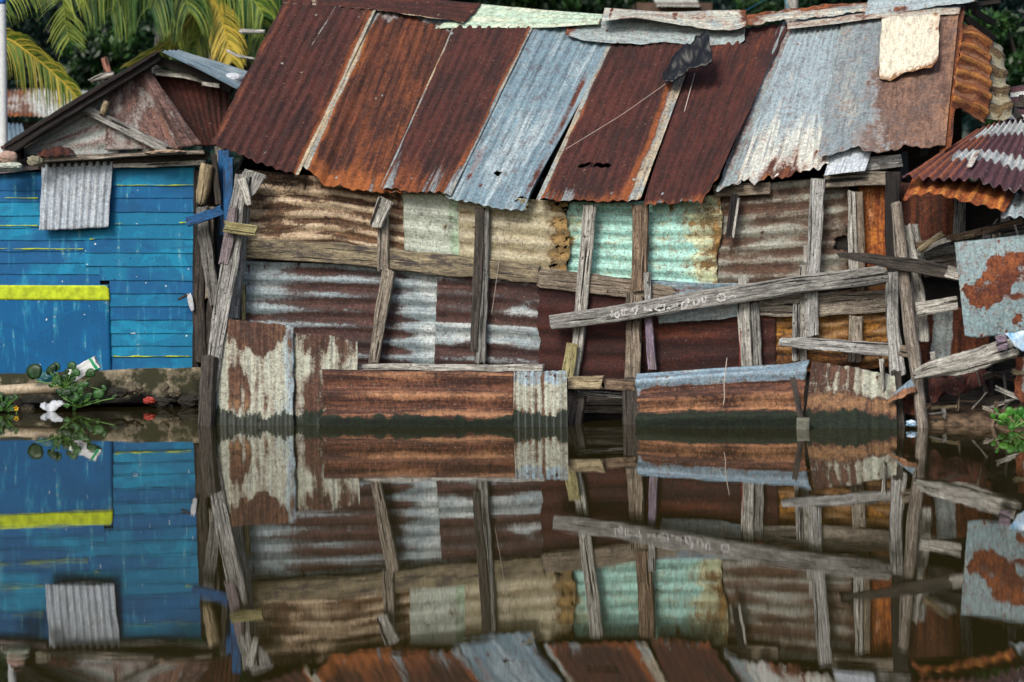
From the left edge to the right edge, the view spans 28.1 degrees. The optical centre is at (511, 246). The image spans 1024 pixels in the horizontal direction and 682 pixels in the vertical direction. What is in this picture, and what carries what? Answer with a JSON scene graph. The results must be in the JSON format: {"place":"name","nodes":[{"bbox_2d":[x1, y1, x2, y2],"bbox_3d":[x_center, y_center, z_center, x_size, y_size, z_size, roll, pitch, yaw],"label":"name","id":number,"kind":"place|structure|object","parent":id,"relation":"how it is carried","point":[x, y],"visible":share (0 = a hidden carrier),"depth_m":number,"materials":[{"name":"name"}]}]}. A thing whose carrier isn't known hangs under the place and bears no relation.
{"place":"outdoors","nodes":[
{"label":"outdoors","id":0,"kind":"place"},
{"bbox_2d":[7,6,983,181],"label":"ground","id":1,"kind":"structure","parent":0,"point":[236,156],"depth_m":52.51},
{"bbox_2d":[0,0,7,152],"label":"utility pole","id":2,"kind":"object","parent":1,"relation":"on","point":[3,94],"visible":0.38,"depth_m":24.56,"materials":[{"name":"white paint"}]},
{"bbox_2d":[8,123,62,158],"bbox_3d":[-6.435,0.074,26.089,1.116,3.458,2.837,-1,0,-3],"label":"tin hut","id":3,"kind":"object","parent":1,"relation":"on","point":[16,129],"visible":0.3,"depth_m":26.00,"materials":[{"name":"grey metal"}]},
{"bbox_2d":[7,87,72,155],"bbox_3d":[-6.861,-0.261,29.098,2.139,4.141,2.803,-1,0,0],"label":"tin hut","id":4,"kind":"object","parent":1,"relation":"on","point":[19,104],"visible":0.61,"depth_m":28.59,"materials":[{"name":"white metal"}]},
{"bbox_2d":[6,0,82,113],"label":"coconut palm","id":5,"kind":"object","parent":1,"relation":"on","point":[68,89],"visible":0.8,"depth_m":25.19,"materials":[{"name":"green plant"}]},
{"bbox_2d":[7,0,84,121],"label":"tree","id":6,"kind":"object","parent":1,"relation":"on","point":[11,80],"visible":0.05,"depth_m":38.87,"materials":[{"name":"green plant"}]},
{"bbox_2d":[80,90,130,152],"bbox_3d":[-6.444,-0.338,31.099,0.831,4.282,2.801,-1,0,0],"label":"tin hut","id":7,"kind":"object","parent":1,"relation":"on","point":[120,151],"visible":0.1,"depth_m":31.80,"materials":[{"name":"metal"}]},
{"bbox_2d":[6,0,205,121],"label":"tree","id":8,"kind":"object","parent":1,"relation":"on","point":[29,21],"visible":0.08,"depth_m":37.07,"materials":[{"name":"green plant"}]},
{"bbox_2d":[0,49,246,373],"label":"blue house","id":9,"kind":"structure","parent":1,"relation":"on","point":[109,255],"depth_m":22.84,"materials":[{"name":"paint"}]},
{"bbox_2d":[0,151,16,162],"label":"bundle","id":10,"kind":"object","parent":9,"relation":"on","point":[8,156],"visible":1,"depth_m":22.49,"materials":[{"name":"fabric"}]},
{"bbox_2d":[0,162,22,171],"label":"cloth scrap","id":11,"kind":"object","parent":9,"relation":"hanging from","point":[10,166],"visible":1,"depth_m":22.49,"materials":[{"name":"white fabric"}]},
{"bbox_2d":[27,155,42,166],"bbox_3d":[-5.254,-0.938,22.558,0.185,0.125,0.114,-1,0,0],"label":"rag","id":12,"kind":"object","parent":9,"relation":"on","point":[33,160],"visible":1,"depth_m":22.53,"materials":[{"name":"fabric"}]},
{"bbox_2d":[144,149,185,154],"bbox_3d":[-3.832,-1.034,22.602,0.469,0.060,0.277,-1,0,0],"label":"rag","id":13,"kind":"object","parent":9,"relation":"on","point":[165,152],"visible":1,"depth_m":22.51,"materials":[{"name":"fabric"}]},
{"bbox_2d":[178,294,188,300],"bbox_3d":[-3.644,0.562,22.708,0.151,0.084,0.036,-1,0,-38],"label":"stick","id":14,"kind":"object","parent":9,"relation":"attached to","point":[183,296],"visible":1,"depth_m":22.69,"materials":[{"name":"grey wood"}]},
{"bbox_2d":[187,293,193,310],"bbox_3d":[-3.565,0.621,22.730,0.078,0.207,0.028,-1,0,0],"label":"rag","id":15,"kind":"object","parent":9,"relation":"attached to","point":[190,301],"visible":1,"depth_m":22.72,"materials":[{"name":"white fabric"}]},
{"bbox_2d":[226,73,241,81],"bbox_3d":[-3.200,-1.923,23.454,0.230,0.129,0.146,-1,0,0],"label":"sack","id":16,"kind":"object","parent":9,"relation":"on","point":[236,76],"visible":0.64,"depth_m":23.40,"materials":[{"name":"white plastic"}]},
{"bbox_2d":[226,49,254,60],"bbox_3d":[-3.231,-2.280,24.400,0.348,0.148,0.038,-1,0,0],"label":"branch","id":17,"kind":"object","parent":9,"relation":"on","point":[240,56],"visible":0.99,"depth_m":24.39,"materials":[{"name":"grey wood"}]},
{"bbox_2d":[55,2,205,151],"bbox_3d":[-6.687,-1.351,35.978,3.008,6.216,2.644,-1,0,0],"label":"tree","id":18,"kind":"object","parent":1,"relation":"on","point":[81,69],"visible":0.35,"depth_m":35.26,"materials":[{"name":"green plant"}]},
{"bbox_2d":[36,0,246,166],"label":"tree","id":19,"kind":"object","parent":1,"relation":"on","point":[90,17],"depth_m":39.88,"materials":[{"name":"green plant"}]},
{"bbox_2d":[37,0,280,150],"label":"coconut palm","id":20,"kind":"object","parent":1,"relation":"on","point":[158,9],"visible":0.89,"depth_m":26.62,"materials":[{"name":"green plant"}]},
{"bbox_2d":[121,0,281,160],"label":"coconut palm","id":21,"kind":"object","parent":1,"relation":"on","point":[191,27],"visible":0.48,"depth_m":27.19,"materials":[{"name":"green plant"}]},
{"bbox_2d":[175,1,280,103],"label":"tree","id":22,"kind":"object","parent":1,"relation":"on","point":[246,68],"depth_m":39.16,"materials":[{"name":"green plant"}]},
{"bbox_2d":[445,0,542,19],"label":"tree","id":23,"kind":"object","parent":1,"relation":"on","point":[498,2],"visible":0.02,"depth_m":43.30,"materials":[{"name":"green plant"}]},
{"bbox_2d":[7,0,991,180],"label":"hillside wood","id":24,"kind":"object","parent":1,"relation":"on","point":[971,125],"visible":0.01,"depth_m":49.19,"materials":[{"name":"green plant"}]},
{"bbox_2d":[463,0,545,8],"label":"tree","id":25,"kind":"object","parent":1,"relation":"on","point":[536,6],"visible":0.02,"depth_m":44.05,"materials":[{"name":"green plant"}]},
{"bbox_2d":[509,0,654,13],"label":"tree","id":26,"kind":"object","parent":1,"relation":"on","point":[590,6],"visible":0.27,"depth_m":42.11,"materials":[{"name":"green plant"}]},
{"bbox_2d":[198,0,1023,429],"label":"rusty shack","id":27,"kind":"structure","parent":1,"relation":"on","point":[656,252],"depth_m":20.11,"materials":[{"name":"red metal"}]},
{"bbox_2d":[239,29,265,33],"bbox_3d":[-3.157,-2.611,24.899,0.330,0.066,0.058,-1,0,0],"label":"branch","id":28,"kind":"object","parent":27,"relation":"attached to","point":[250,31],"visible":1,"depth_m":24.88,"materials":[{"name":"grey wood"}]},
{"bbox_2d":[263,178,295,194],"bbox_3d":[-2.295,-0.593,20.229,0.348,0.176,0.008,-1,0,12],"label":"wire","id":29,"kind":"object","parent":27,"relation":"hanging from","point":[277,194],"visible":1,"depth_m":20.23,"materials":[{"name":"grey metal"}]},
{"bbox_2d":[491,210,503,314],"bbox_3d":[-0.138,0.139,19.957,0.147,1.058,0.004,-1,0,12],"label":"wire","id":30,"kind":"object","parent":27,"relation":"hanging from","point":[499,258],"visible":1,"depth_m":19.95,"materials":[{"name":"brown metal"}]},
{"bbox_2d":[566,82,667,148],"bbox_3d":[1.093,-1.338,20.715,1.400,0.742,0.026,-1,0,-36],"label":"string","id":31,"kind":"object","parent":27,"relation":"hanging from","point":[618,116],"visible":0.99,"depth_m":20.70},
{"bbox_2d":[663,30,712,82],"bbox_3d":[1.796,-1.947,20.991,0.567,0.556,0.381,-1,0,13],"label":"plastic bag","id":32,"kind":"object","parent":27,"relation":"on","point":[696,53],"visible":1,"depth_m":20.98,"materials":[{"name":"black plastic"}]},
{"bbox_2d":[684,73,694,111],"bbox_3d":[1.818,-1.573,20.949,0.010,0.428,0.507,-1,0,18],"label":"stick","id":33,"kind":"object","parent":27,"relation":"on","point":[689,92],"visible":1,"depth_m":20.93,"materials":[{"name":"grey wood"}]},
{"bbox_2d":[723,359,726,404],"bbox_3d":[1.968,1.246,18.868,0.017,0.422,0.267,-1,0,15],"label":"string","id":34,"kind":"object","parent":27,"relation":"hanging from","point":[724,382],"visible":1,"depth_m":18.82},
{"bbox_2d":[632,0,713,11],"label":"tin hut","id":35,"kind":"object","parent":1,"relation":"on","point":[675,5],"visible":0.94,"depth_m":41.00,"materials":[{"name":"grey metal"}]},
{"bbox_2d":[645,0,808,27],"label":"tree","id":36,"kind":"object","parent":1,"relation":"on","point":[723,4],"visible":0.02,"depth_m":44.09,"materials":[{"name":"green plant"}]},
{"bbox_2d":[785,0,797,22],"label":"utility pole","id":37,"kind":"object","parent":1,"relation":"on","point":[792,3],"visible":0.02,"depth_m":33.90,"materials":[{"name":"white wood"}]},
{"bbox_2d":[729,0,867,27],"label":"tree","id":38,"kind":"object","parent":1,"relation":"on","point":[778,5],"visible":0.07,"depth_m":42.39,"materials":[{"name":"green plant"}]},
{"bbox_2d":[774,0,867,18],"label":"tree","id":39,"kind":"object","parent":1,"relation":"on","point":[830,2],"visible":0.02,"depth_m":39.89,"materials":[{"name":"green plant"}]},
{"bbox_2d":[962,0,1007,13],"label":"tree","id":40,"kind":"object","parent":1,"relation":"on","point":[986,6],"visible":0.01,"depth_m":36.86,"materials":[{"name":"green plant"}]},
{"bbox_2d":[960,0,1023,121],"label":"tree","id":41,"kind":"object","parent":1,"relation":"on","point":[1016,6],"visible":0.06,"depth_m":35.16,"materials":[{"name":"green plant"}]},
{"bbox_2d":[963,7,1023,126],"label":"tree","id":42,"kind":"object","parent":1,"relation":"on","point":[1008,22],"visible":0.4,"depth_m":31.71,"materials":[{"name":"green plant"}]},
{"bbox_2d":[0,402,1023,681],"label":"water","id":43,"kind":"structure","parent":0,"point":[146,542],"depth_m":11.37,"materials":[{"name":"brown liquid"}]},
{"bbox_2d":[0,392,17,411],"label":"water hyacinth","id":44,"kind":"object","parent":43,"relation":"on","point":[6,402],"visible":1,"depth_m":21.88,"materials":[{"name":"green plant"}]},
{"bbox_2d":[14,395,21,408],"bbox_3d":[-5.406,1.712,22.435,0.090,0.204,0.051,-1,0,10],"label":"stone","id":45,"kind":"object","parent":43,"relation":"on","point":[18,402],"visible":0.73,"depth_m":22.41,"materials":[{"name":"brown stone"}]},
{"bbox_2d":[21,404,34,408],"bbox_3d":[-5.296,1.778,22.433,0.162,0.109,0.104,-1,0,0],"label":"stone","id":46,"kind":"object","parent":43,"relation":"on","point":[26,406],"visible":0.65,"depth_m":22.40,"materials":[{"name":"stone"}]},
{"bbox_2d":[0,379,88,395],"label":"pipe","id":47,"kind":"object","parent":43,"relation":"on","point":[28,389],"visible":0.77,"depth_m":22.18,"materials":[{"name":"beige plastic"}]},
{"bbox_2d":[37,371,55,382],"bbox_3d":[-5.092,1.443,22.434,0.225,0.154,0.134,-1,0,0],"label":"plastic scrap","id":48,"kind":"object","parent":47,"relation":"on","point":[45,377],"visible":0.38,"depth_m":22.38,"materials":[{"name":"teal plastic"}]},
{"bbox_2d":[26,361,106,391],"bbox_3d":[-4.796,1.407,22.037,0.886,0.332,0.202,-1,0,0],"label":"water hyacinth","id":49,"kind":"object","parent":47,"relation":"on","point":[63,381],"visible":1,"depth_m":22.06,"materials":[{"name":"green plant"}]},
{"bbox_2d":[68,356,101,382],"bbox_3d":[-4.655,1.342,22.303,0.384,0.283,0.165,-1,0,-17],"label":"carton","id":50,"kind":"object","parent":47,"relation":"on","point":[86,365],"visible":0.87,"depth_m":22.25,"materials":[{"name":"white cardboard"}]},
{"bbox_2d":[40,400,63,411],"bbox_3d":[-4.929,1.728,22.075,0.297,0.138,0.170,-1,0,0],"label":"plastic bag","id":51,"kind":"object","parent":43,"relation":"on","point":[53,405],"visible":0.94,"depth_m":22.03,"materials":[{"name":"white plastic"}]},
{"bbox_2d":[56,381,117,410],"bbox_3d":[-4.558,1.616,21.935,0.689,0.327,0.212,-1,0,0],"label":"water hyacinth","id":52,"kind":"object","parent":43,"relation":"on","point":[75,398],"visible":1,"depth_m":21.92,"materials":[{"name":"green plant"}]},
{"bbox_2d":[0,367,200,404],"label":"concrete footing","id":53,"kind":"object","parent":43,"relation":"on","point":[186,381],"visible":0.41,"depth_m":22.64,"materials":[{"name":"grey concrete"}]},
{"bbox_2d":[107,387,127,397],"bbox_3d":[-4.303,1.596,22.357,0.233,0.122,0.150,-1,0,0],"label":"stone","id":54,"kind":"object","parent":43,"relation":"on","point":[120,392],"visible":0.89,"depth_m":22.31,"materials":[{"name":"grey stone"}]},
{"bbox_2d":[122,381,143,394],"bbox_3d":[-4.154,1.557,22.431,0.246,0.153,0.149,-1,0,0],"label":"stone","id":55,"kind":"object","parent":54,"relation":"on","point":[134,388],"visible":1,"depth_m":22.39,"materials":[{"name":"beige stone"}]},
{"bbox_2d":[143,397,155,403],"bbox_3d":[-3.936,1.676,22.238,0.144,0.084,0.075,-1,0,0],"label":"plastic scrap","id":56,"kind":"object","parent":43,"relation":"on","point":[148,400],"visible":1,"depth_m":22.21,"materials":[{"name":"red plastic"}]},
{"bbox_2d":[149,397,173,407],"bbox_3d":[-3.835,1.714,22.348,0.307,0.136,0.169,-1,0,0],"label":"stone","id":57,"kind":"object","parent":43,"relation":"on","point":[160,402],"visible":0.94,"depth_m":22.29,"materials":[{"name":"grey stone"}]},
{"bbox_2d":[167,387,182,396],"bbox_3d":[-3.695,1.594,22.433,0.175,0.113,0.107,-1,0,0],"label":"stone","id":58,"kind":"object","parent":57,"relation":"on","point":[174,391],"visible":1,"depth_m":22.40,"materials":[{"name":"beige stone"}]},
{"bbox_2d":[158,383,168,393],"bbox_3d":[-3.817,1.555,22.436,0.122,0.120,0.072,-1,0,0],"label":"stone","id":59,"kind":"object","parent":58,"relation":"on","point":[163,387],"visible":1,"depth_m":22.41,"materials":[{"name":"beige stone"}]},
{"bbox_2d":[177,395,198,406],"bbox_3d":[-3.529,1.697,22.358,0.269,0.142,0.152,-1,0,0],"label":"stone","id":60,"kind":"object","parent":43,"relation":"on","point":[188,401],"visible":0.98,"depth_m":22.31,"materials":[{"name":"grey stone"}]},
{"bbox_2d":[906,420,916,426],"bbox_3d":[3.592,1.593,18.426,0.099,0.064,0.067,-1,0,-16],"label":"wrapper","id":61,"kind":"object","parent":43,"relation":"on","point":[911,423],"visible":1,"depth_m":18.40,"materials":[{"name":"white plastic"}]},
{"bbox_2d":[836,85,1023,427],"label":"collapsed shed","id":62,"kind":"structure","parent":43,"relation":"in","point":[956,262],"depth_m":18.66,"materials":[{"name":"brown metal"}]},
{"bbox_2d":[1005,330,1023,350],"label":"plastic bag","id":63,"kind":"object","parent":62,"relation":"hanging from","point":[1016,339],"visible":1,"depth_m":18.08,"materials":[{"name":"plastic"}]},
{"bbox_2d":[990,406,1023,430],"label":"water hyacinth","id":64,"kind":"object","parent":43,"relation":"on","point":[1004,420],"visible":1,"depth_m":18.15,"materials":[{"name":"green plant"}]},
{"bbox_2d":[926,400,1023,426],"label":"mud bank","id":65,"kind":"structure","parent":0,"point":[967,415],"depth_m":18.77,"materials":[{"name":"brown soil"}]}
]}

